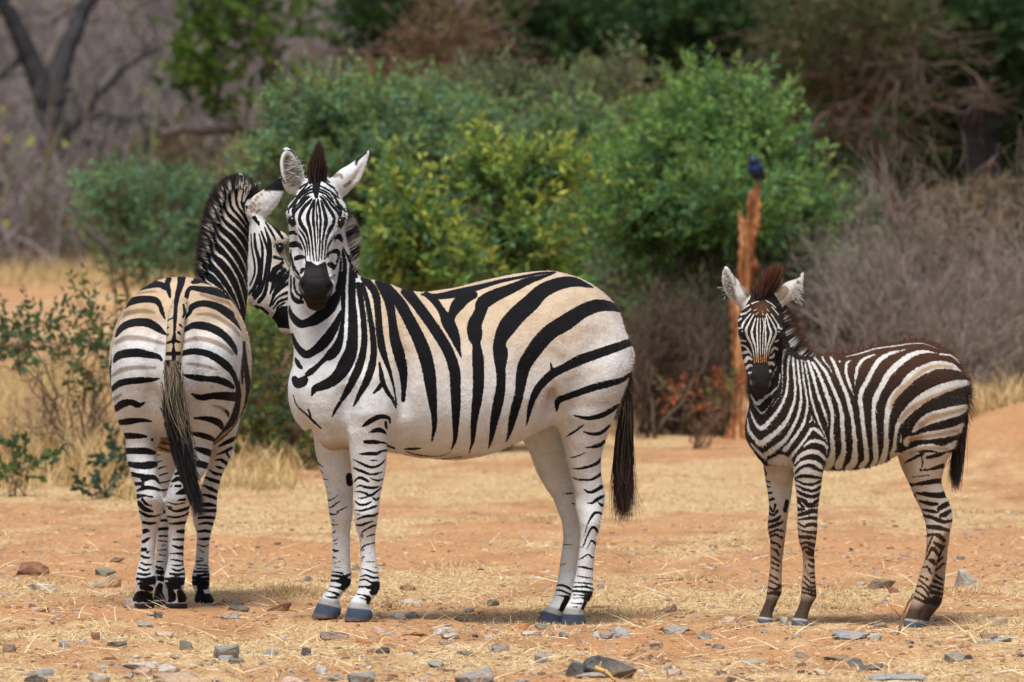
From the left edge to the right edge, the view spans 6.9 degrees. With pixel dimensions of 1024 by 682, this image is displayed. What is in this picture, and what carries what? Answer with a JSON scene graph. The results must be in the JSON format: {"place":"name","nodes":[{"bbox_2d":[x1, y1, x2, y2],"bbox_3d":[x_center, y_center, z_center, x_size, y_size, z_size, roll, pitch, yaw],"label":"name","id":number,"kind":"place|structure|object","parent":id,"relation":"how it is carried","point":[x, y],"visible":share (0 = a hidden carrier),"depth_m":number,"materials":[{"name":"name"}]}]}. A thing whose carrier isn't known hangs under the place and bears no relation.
{"place":"outdoors","nodes":[
{"label":"outdoors","id":0,"kind":"place"},
{"bbox_2d":[0,0,1023,681],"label":"ground","id":1,"kind":"structure","parent":0,"point":[1002,426],"depth_m":38.36,"materials":[{"name":"soil"}]},
{"bbox_2d":[2,644,15,652],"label":"stone","id":2,"kind":"object","parent":1,"relation":"on","point":[11,647],"visible":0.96,"depth_m":30.79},
{"bbox_2d":[15,561,48,575],"bbox_3d":[-2.079,1.000,36.947,0.153,0.093,0.100,0,1,0],"label":"stone","id":3,"kind":"object","parent":1,"relation":"on","point":[34,568],"visible":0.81,"depth_m":36.91,"materials":[{"name":"stone"}]},
{"bbox_2d":[0,427,66,496],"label":"shrub","id":4,"kind":"object","parent":1,"relation":"on","point":[18,453],"visible":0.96,"depth_m":46.01,"materials":[{"name":"green plant"}]},
{"bbox_2d":[24,675,47,681],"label":"stone","id":5,"kind":"object","parent":1,"relation":"on","point":[34,678],"visible":1,"depth_m":28.88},
{"bbox_2d":[26,584,56,590],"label":"stone","id":6,"kind":"object","parent":1,"relation":"on","point":[41,587],"visible":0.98,"depth_m":35.48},
{"bbox_2d":[37,668,53,676],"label":"stone","id":7,"kind":"object","parent":1,"relation":"on","point":[49,672],"visible":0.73,"depth_m":29.26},
{"bbox_2d":[1,185,105,268],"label":"bush","id":8,"kind":"object","parent":1,"relation":"on","point":[34,234],"visible":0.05,"depth_m":99.92,"materials":[{"name":"green plant"}]},
{"bbox_2d":[0,366,124,461],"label":"bare bush","id":9,"kind":"object","parent":1,"relation":"on","point":[98,413],"visible":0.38,"depth_m":49.89,"materials":[{"name":"brown plant"}]},
{"bbox_2d":[0,262,125,475],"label":"shrub","id":10,"kind":"object","parent":1,"relation":"on","point":[97,344],"visible":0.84,"depth_m":48.48,"materials":[{"name":"green plant"}]},
{"bbox_2d":[41,221,119,272],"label":"bush","id":11,"kind":"object","parent":1,"relation":"on","point":[60,250],"visible":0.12,"depth_m":98.62,"materials":[{"name":"green plant"}]},
{"bbox_2d":[88,671,110,681],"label":"stone","id":12,"kind":"object","parent":1,"relation":"on","point":[98,676],"visible":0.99,"depth_m":29.01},
{"bbox_2d":[69,422,132,499],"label":"shrub","id":13,"kind":"object","parent":1,"relation":"on","point":[103,459],"visible":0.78,"depth_m":46.42,"materials":[{"name":"green plant"}]},
{"bbox_2d":[89,573,121,587],"bbox_3d":[-1.716,1.025,35.979,0.143,0.096,0.090,0,1,0],"label":"stone","id":14,"kind":"object","parent":1,"relation":"on","point":[114,580],"visible":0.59,"depth_m":35.94,"materials":[{"name":"stone"}]},
{"bbox_2d":[95,568,115,576],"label":"stone","id":15,"kind":"object","parent":1,"relation":"on","point":[100,571],"visible":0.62,"depth_m":36.87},
{"bbox_2d":[107,641,126,646],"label":"stone","id":16,"kind":"object","parent":1,"relation":"on","point":[117,643],"visible":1,"depth_m":31.05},
{"bbox_2d":[0,0,241,234],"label":"tree","id":17,"kind":"object","parent":1,"relation":"on","point":[26,50],"visible":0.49,"depth_m":111.84,"materials":[{"name":"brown plant"}]},
{"bbox_2d":[121,598,134,608],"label":"stone","id":18,"kind":"object","parent":1,"relation":"on","point":[128,602],"visible":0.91,"depth_m":33.83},
{"bbox_2d":[73,106,204,225],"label":"bush","id":19,"kind":"object","parent":1,"relation":"on","point":[155,131],"visible":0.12,"depth_m":107.81,"materials":[{"name":"green plant"}]},
{"bbox_2d":[121,661,156,669],"bbox_3d":[-1.311,1.143,29.981,0.131,0.035,0.099,0,1,0],"label":"stone","id":20,"kind":"object","parent":1,"relation":"on","point":[134,666],"visible":0.78,"depth_m":29.95,"materials":[{"name":"stone"}]},
{"bbox_2d":[131,667,151,675],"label":"stone","id":21,"kind":"object","parent":1,"relation":"on","point":[147,671],"visible":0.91,"depth_m":29.58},
{"bbox_2d":[137,621,153,627],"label":"stone","id":22,"kind":"object","parent":1,"relation":"on","point":[144,623],"visible":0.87,"depth_m":32.53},
{"bbox_2d":[61,147,243,379],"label":"green shrub","id":23,"kind":"object","parent":1,"relation":"on","point":[112,195],"visible":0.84,"depth_m":63.93,"materials":[{"name":"green plant"}]},
{"bbox_2d":[153,630,173,636],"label":"stone","id":24,"kind":"object","parent":1,"relation":"on","point":[166,633],"visible":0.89,"depth_m":31.88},
{"bbox_2d":[157,664,179,672],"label":"stone","id":25,"kind":"object","parent":1,"relation":"on","point":[165,668],"visible":0.77,"depth_m":29.75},
{"bbox_2d":[152,672,204,681],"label":"stone","id":26,"kind":"object","parent":1,"relation":"on","point":[180,676],"visible":1,"depth_m":29.15,"materials":[{"name":"stone"}]},
{"bbox_2d":[127,122,232,273],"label":"bush","id":27,"kind":"object","parent":1,"relation":"on","point":[172,154],"visible":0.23,"depth_m":96.00,"materials":[{"name":"green plant"}]},
{"bbox_2d":[179,640,193,649],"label":"stone","id":28,"kind":"object","parent":1,"relation":"on","point":[185,645],"visible":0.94,"depth_m":30.93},
{"bbox_2d":[141,151,233,227],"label":"bush","id":29,"kind":"object","parent":1,"relation":"on","point":[191,173],"visible":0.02,"depth_m":89.90,"materials":[{"name":"green plant"}]},
{"bbox_2d":[108,172,289,608],"bbox_3d":[-1.245,0.207,34.230,0.766,1.791,1.686,0,1,0],"label":"adult zebra","id":30,"kind":"object","parent":1,"relation":"on","point":[180,364],"visible":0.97,"depth_m":33.77,"materials":[{"name":"black"}]},
{"bbox_2d":[213,645,238,657],"bbox_3d":[-1.022,1.122,30.504,0.096,0.074,0.060,0,1,0],"label":"stone","id":31,"kind":"object","parent":1,"relation":"on","point":[233,650],"visible":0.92,"depth_m":30.48,"materials":[{"name":"stone"}]},
{"bbox_2d":[121,0,352,215],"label":"tree","id":32,"kind":"object","parent":1,"relation":"on","point":[205,66],"visible":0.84,"depth_m":91.38,"materials":[{"name":"green plant"}]},
{"bbox_2d":[229,658,244,663],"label":"stone","id":33,"kind":"object","parent":1,"relation":"on","point":[235,660],"visible":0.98,"depth_m":30.18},
{"bbox_2d":[228,605,249,611],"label":"stone","id":34,"kind":"object","parent":1,"relation":"on","point":[241,608],"visible":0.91,"depth_m":33.67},
{"bbox_2d":[178,129,306,371],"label":"green shrub","id":35,"kind":"object","parent":1,"relation":"on","point":[247,159],"visible":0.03,"depth_m":65.66,"materials":[{"name":"green plant"}]},
{"bbox_2d":[230,307,318,469],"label":"shrub","id":36,"kind":"object","parent":1,"relation":"on","point":[288,433],"visible":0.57,"depth_m":50.43,"materials":[{"name":"green plant"}]},
{"bbox_2d":[240,294,311,452],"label":"shrub","id":37,"kind":"object","parent":1,"relation":"on","point":[260,314],"visible":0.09,"depth_m":52.83,"materials":[{"name":"green plant"}]},
{"bbox_2d":[267,601,291,610],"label":"stone","id":38,"kind":"object","parent":1,"relation":"on","point":[286,604],"visible":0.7,"depth_m":33.77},
{"bbox_2d":[281,676,302,681],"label":"stone","id":39,"kind":"object","parent":1,"relation":"on","point":[290,679],"visible":1,"depth_m":28.96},
{"bbox_2d":[256,61,333,130],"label":"bush","id":40,"kind":"object","parent":1,"relation":"on","point":[300,83],"visible":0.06,"depth_m":92.79,"materials":[{"name":"green plant"}]},
{"bbox_2d":[301,647,310,655],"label":"stone","id":41,"kind":"object","parent":1,"relation":"on","point":[305,650],"visible":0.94,"depth_m":30.60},
{"bbox_2d":[315,664,326,674],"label":"stone","id":42,"kind":"object","parent":1,"relation":"on","point":[321,670],"visible":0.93,"depth_m":29.51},
{"bbox_2d":[322,674,343,681],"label":"stone","id":43,"kind":"object","parent":1,"relation":"on","point":[330,678],"visible":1,"depth_m":29.16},
{"bbox_2d":[319,631,348,640],"bbox_3d":[-0.662,1.107,31.820,0.112,0.050,0.071,0,1,0],"label":"stone","id":44,"kind":"object","parent":1,"relation":"on","point":[333,635],"visible":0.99,"depth_m":31.79,"materials":[{"name":"stone"}]},
{"bbox_2d":[217,42,494,259],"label":"green shrub","id":45,"kind":"object","parent":1,"relation":"on","point":[334,117],"visible":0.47,"depth_m":59.87,"materials":[{"name":"green plant"}]},
{"bbox_2d":[347,671,375,681],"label":"stone","id":46,"kind":"object","parent":1,"relation":"on","point":[362,677],"visible":1,"depth_m":28.91,"materials":[{"name":"stone"}]},
{"bbox_2d":[195,0,557,106],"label":"tree","id":47,"kind":"object","parent":1,"relation":"on","point":[434,44],"visible":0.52,"depth_m":83.84,"materials":[{"name":"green plant"}]},
{"bbox_2d":[284,0,473,101],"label":"tree","id":48,"kind":"object","parent":1,"relation":"on","point":[362,16],"visible":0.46,"depth_m":97.47,"materials":[{"name":"green plant"}]},
{"bbox_2d":[393,612,406,619],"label":"stone","id":49,"kind":"object","parent":1,"relation":"on","point":[399,616],"visible":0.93,"depth_m":32.93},
{"bbox_2d":[405,611,419,618],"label":"stone","id":50,"kind":"object","parent":1,"relation":"on","point":[412,615],"visible":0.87,"depth_m":33.02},
{"bbox_2d":[347,124,515,291],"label":"green shrub","id":51,"kind":"object","parent":1,"relation":"on","point":[421,229],"visible":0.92,"depth_m":52.87,"materials":[{"name":"green plant"}]},
{"bbox_2d":[427,661,443,667],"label":"stone","id":52,"kind":"object","parent":1,"relation":"on","point":[434,663],"visible":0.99,"depth_m":29.71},
{"bbox_2d":[434,627,455,635],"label":"stone","id":53,"kind":"object","parent":1,"relation":"on","point":[444,630],"visible":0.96,"depth_m":31.98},
{"bbox_2d":[441,633,459,638],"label":"stone","id":54,"kind":"object","parent":1,"relation":"on","point":[450,635],"visible":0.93,"depth_m":31.76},
{"bbox_2d":[279,140,640,624],"bbox_3d":[-0.201,0.171,33.004,1.504,1.892,0.652,0,1,-19],"label":"adult zebra","id":55,"kind":"object","parent":1,"relation":"on","point":[539,364],"visible":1,"depth_m":32.76,"materials":[{"name":"black"}]},
{"bbox_2d":[455,668,493,681],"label":"stone","id":56,"kind":"object","parent":1,"relation":"on","point":[471,676],"visible":1,"depth_m":28.91,"materials":[{"name":"stone"}]},
{"bbox_2d":[325,47,632,242],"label":"green shrub","id":57,"kind":"object","parent":1,"relation":"on","point":[571,121],"visible":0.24,"depth_m":63.16,"materials":[{"name":"green plant"}]},
{"bbox_2d":[357,222,600,291],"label":"green shrub","id":58,"kind":"object","parent":1,"relation":"on","point":[362,272],"visible":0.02,"depth_m":56.85,"materials":[{"name":"green plant"}]},
{"bbox_2d":[491,644,509,650],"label":"stone","id":59,"kind":"object","parent":1,"relation":"on","point":[503,647],"visible":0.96,"depth_m":30.84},
{"bbox_2d":[448,55,553,253],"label":"bush","id":60,"kind":"object","parent":1,"relation":"on","point":[482,67],"depth_m":89.92,"materials":[{"name":"green plant"}]},
{"bbox_2d":[0,0,1010,329],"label":"scrub","id":61,"kind":"object","parent":1,"relation":"on","point":[18,190],"visible":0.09,"depth_m":118.19,"materials":[{"name":"brown plant"}]},
{"bbox_2d":[0,402,1023,681],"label":"straw litter","id":62,"kind":"object","parent":1,"relation":"on","point":[422,614],"visible":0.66,"depth_m":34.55,"materials":[{"name":"plant"}]},
{"bbox_2d":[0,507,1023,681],"bbox_3d":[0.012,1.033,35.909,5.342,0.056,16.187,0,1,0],"label":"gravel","id":63,"kind":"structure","parent":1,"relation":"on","point":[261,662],"depth_m":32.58,"materials":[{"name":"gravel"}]},
{"bbox_2d":[0,532,1023,681],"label":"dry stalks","id":64,"kind":"object","parent":1,"relation":"on","point":[577,654],"visible":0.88,"depth_m":32.04,"materials":[{"name":"plant"}]},
{"bbox_2d":[420,108,613,451],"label":"green shrub","id":65,"kind":"object","parent":1,"relation":"on","point":[528,178],"visible":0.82,"depth_m":53.31,"materials":[{"name":"green plant"}]},
{"bbox_2d":[521,631,541,636],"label":"stone","id":66,"kind":"object","parent":1,"relation":"on","point":[529,633],"visible":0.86,"depth_m":31.95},
{"bbox_2d":[409,24,661,258],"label":"green shrub","id":67,"kind":"object","parent":1,"relation":"on","point":[505,80],"visible":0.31,"depth_m":66.89,"materials":[{"name":"green plant"}]},
{"bbox_2d":[534,652,547,662],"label":"stone","id":68,"kind":"object","parent":1,"relation":"on","point":[537,656],"visible":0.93,"depth_m":30.02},
{"bbox_2d":[443,0,664,208],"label":"tree","id":69,"kind":"object","parent":1,"relation":"on","point":[562,24],"visible":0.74,"depth_m":95.30,"materials":[{"name":"green plant"}]},
{"bbox_2d":[565,661,583,675],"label":"stone","id":70,"kind":"object","parent":1,"relation":"on","point":[578,667],"visible":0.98,"depth_m":29.28,"materials":[{"name":"stone"}]},
{"bbox_2d":[573,672,605,677],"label":"stone","id":71,"kind":"object","parent":1,"relation":"on","point":[595,675],"visible":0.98,"depth_m":29.21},
{"bbox_2d":[594,661,615,681],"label":"dry stick","id":72,"kind":"object","parent":1,"relation":"on","point":[600,669],"visible":1,"depth_m":29.10,"materials":[{"name":"wood"}]},
{"bbox_2d":[549,46,666,305],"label":"bush","id":73,"kind":"object","parent":1,"relation":"on","point":[591,65],"visible":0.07,"depth_m":88.02,"materials":[{"name":"green plant"}]},
{"bbox_2d":[583,655,636,678],"bbox_3d":[0.333,1.135,29.294,0.195,0.118,0.131,0,1,0],"label":"stone","id":74,"kind":"object","parent":1,"relation":"on","point":[616,668],"visible":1,"depth_m":29.25,"materials":[{"name":"stone"}]},
{"bbox_2d":[557,131,675,415],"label":"green shrub","id":75,"kind":"object","parent":1,"relation":"on","point":[611,273],"visible":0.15,"depth_m":60.06,"materials":[{"name":"green plant"}]},
{"bbox_2d":[609,627,629,637],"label":"stone","id":76,"kind":"object","parent":1,"relation":"on","point":[621,632],"visible":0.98,"depth_m":31.84,"materials":[{"name":"stone"}]},
{"bbox_2d":[650,640,663,648],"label":"stone","id":77,"kind":"object","parent":1,"relation":"on","point":[653,643],"visible":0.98,"depth_m":31.28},
{"bbox_2d":[658,604,676,612],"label":"stone","id":78,"kind":"object","parent":1,"relation":"on","point":[672,607],"visible":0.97,"depth_m":33.73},
{"bbox_2d":[666,669,681,676],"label":"stone","id":79,"kind":"object","parent":1,"relation":"on","point":[673,672],"visible":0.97,"depth_m":29.29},
{"bbox_2d":[662,625,689,633],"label":"stone","id":80,"kind":"object","parent":1,"relation":"on","point":[673,628],"visible":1,"depth_m":32.07,"materials":[{"name":"stone"}]},
{"bbox_2d":[570,205,786,440],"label":"bare bush","id":81,"kind":"object","parent":1,"relation":"on","point":[666,349],"visible":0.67,"depth_m":56.95,"materials":[{"name":"brown plant"}]},
{"bbox_2d":[580,0,795,103],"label":"tree","id":82,"kind":"object","parent":1,"relation":"on","point":[686,24],"visible":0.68,"depth_m":96.59,"materials":[{"name":"green plant"}]},
{"bbox_2d":[650,364,747,448],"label":"shrub","id":83,"kind":"object","parent":1,"relation":"on","point":[680,386],"visible":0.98,"depth_m":54.47,"materials":[{"name":"brown plant"}]},
{"bbox_2d":[697,631,710,638],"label":"stone","id":84,"kind":"object","parent":1,"relation":"on","point":[704,635],"visible":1,"depth_m":31.79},
{"bbox_2d":[552,40,860,428],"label":"green shrub","id":85,"kind":"object","parent":1,"relation":"on","point":[683,186],"visible":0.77,"depth_m":58.05,"materials":[{"name":"green plant"}]},
{"bbox_2d":[725,676,754,681],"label":"stone","id":86,"kind":"object","parent":1,"relation":"on","point":[730,679],"visible":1,"depth_m":28.95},
{"bbox_2d":[723,180,760,438],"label":"dead stump","id":87,"kind":"object","parent":1,"relation":"on","point":[748,264],"visible":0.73,"depth_m":56.46,"materials":[{"name":"brown wood"}]},
{"bbox_2d":[748,155,765,181],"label":"perched bird","id":88,"kind":"object","parent":87,"relation":"on","point":[756,170],"visible":1,"depth_m":56.41},
{"bbox_2d":[618,243,881,431],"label":"shrub","id":89,"kind":"object","parent":1,"relation":"on","point":[711,296],"visible":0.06,"depth_m":57.92,"materials":[{"name":"brown plant"}]},
{"bbox_2d":[823,655,848,660],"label":"stone","id":90,"kind":"object","parent":1,"relation":"on","point":[833,657],"visible":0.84,"depth_m":30.35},
{"bbox_2d":[655,0,1023,312],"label":"tree","id":91,"kind":"object","parent":1,"relation":"on","point":[866,23],"visible":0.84,"depth_m":79.61,"materials":[{"name":"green plant"}]},
{"bbox_2d":[722,204,956,355],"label":"bare bush","id":92,"kind":"object","parent":1,"relation":"on","point":[820,327],"visible":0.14,"depth_m":58.30,"materials":[{"name":"brown plant"}]},
{"bbox_2d":[725,0,963,299],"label":"tree","id":93,"kind":"object","parent":1,"relation":"on","point":[848,161],"visible":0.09,"depth_m":97.80,"materials":[{"name":"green plant"}]},
{"bbox_2d":[718,262,976,627],"bbox_3d":[1.296,0.396,32.896,1.059,1.437,0.411,0,1,-19],"label":"zebra foal","id":94,"kind":"object","parent":1,"relation":"on","point":[812,415],"visible":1,"depth_m":32.76,"materials":[{"name":"black"}]},
{"bbox_2d":[832,630,869,639],"bbox_3d":[1.254,1.096,31.567,0.143,0.055,0.102,0,1,0],"label":"stone","id":95,"kind":"object","parent":1,"relation":"on","point":[842,634],"visible":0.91,"depth_m":31.54,"materials":[{"name":"stone"}]},
{"bbox_2d":[846,657,863,665],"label":"stone","id":96,"kind":"object","parent":1,"relation":"on","point":[857,662],"visible":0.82,"depth_m":29.98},
{"bbox_2d":[808,174,906,311],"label":"bush","id":97,"kind":"object","parent":1,"relation":"on","point":[847,200],"visible":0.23,"depth_m":71.76,"materials":[{"name":"grey plant"}]},
{"bbox_2d":[859,663,883,670],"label":"stone","id":98,"kind":"object","parent":1,"relation":"on","point":[873,667],"visible":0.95,"depth_m":29.65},
{"bbox_2d":[867,632,881,639],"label":"stone","id":99,"kind":"object","parent":1,"relation":"on","point":[877,636],"visible":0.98,"depth_m":31.46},
{"bbox_2d":[726,87,1023,405],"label":"bare bush","id":100,"kind":"object","parent":1,"relation":"on","point":[910,321],"visible":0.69,"depth_m":57.22,"materials":[{"name":"grey plant"}]},
{"bbox_2d":[867,579,895,588],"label":"stone","id":101,"kind":"object","parent":1,"relation":"on","point":[880,583],"visible":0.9,"depth_m":35.85,"materials":[{"name":"stone"}]},
{"bbox_2d":[867,674,926,681],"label":"stone","id":102,"kind":"object","parent":1,"relation":"on","point":[903,677],"visible":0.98,"depth_m":28.94,"materials":[{"name":"stone"}]},
{"bbox_2d":[892,593,914,634],"bbox_3d":[1.457,1.030,31.974,0.063,0.165,0.166,1,1,28],"label":"dry stick","id":103,"kind":"object","parent":1,"relation":"on","point":[903,613],"visible":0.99,"depth_m":31.98,"materials":[{"name":"wood"}]},
{"bbox_2d":[871,117,1023,400],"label":"bare bush","id":104,"kind":"object","parent":1,"relation":"on","point":[985,315],"visible":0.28,"depth_m":58.58,"materials":[{"name":"brown plant"}]},
{"bbox_2d":[872,0,1023,332],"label":"tree","id":105,"kind":"object","parent":1,"relation":"on","point":[997,129],"visible":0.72,"depth_m":93.86,"materials":[{"name":"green plant"}]},
{"bbox_2d":[944,652,966,661],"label":"stone","id":106,"kind":"object","parent":1,"relation":"on","point":[957,655],"visible":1,"depth_m":30.32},
{"bbox_2d":[903,156,1023,367],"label":"bush","id":107,"kind":"object","parent":1,"relation":"on","point":[986,189],"visible":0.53,"depth_m":75.75,"materials":[{"name":"grey plant"}]},
{"bbox_2d":[954,569,978,587],"bbox_3d":[1.909,1.018,35.833,0.113,0.122,0.084,0,1,0],"label":"stone","id":108,"kind":"object","parent":1,"relation":"on","point":[964,577],"visible":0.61,"depth_m":35.80,"materials":[{"name":"stone"}]},
{"bbox_2d":[913,52,1023,331],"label":"tree","id":109,"kind":"object","parent":1,"relation":"on","point":[1012,190],"visible":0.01,"depth_m":95.86,"materials":[{"name":"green plant"}]},
{"bbox_2d":[980,633,997,638],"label":"stone","id":110,"kind":"object","parent":1,"relation":"on","point":[988,635],"visible":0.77,"depth_m":31.54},
{"bbox_2d":[993,617,1007,626],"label":"stone","id":111,"kind":"object","parent":1,"relation":"on","point":[1002,619],"visible":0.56,"depth_m":32.76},
{"bbox_2d":[990,637,1010,641],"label":"stone","id":112,"kind":"object","parent":1,"relation":"on","point":[1003,639],"visible":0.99,"depth_m":31.35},
{"bbox_2d":[0,242,1023,501],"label":"tall dry grass","id":113,"kind":"structure","parent":0,"point":[1010,392],"depth_m":50.83,"materials":[{"name":"plant"}]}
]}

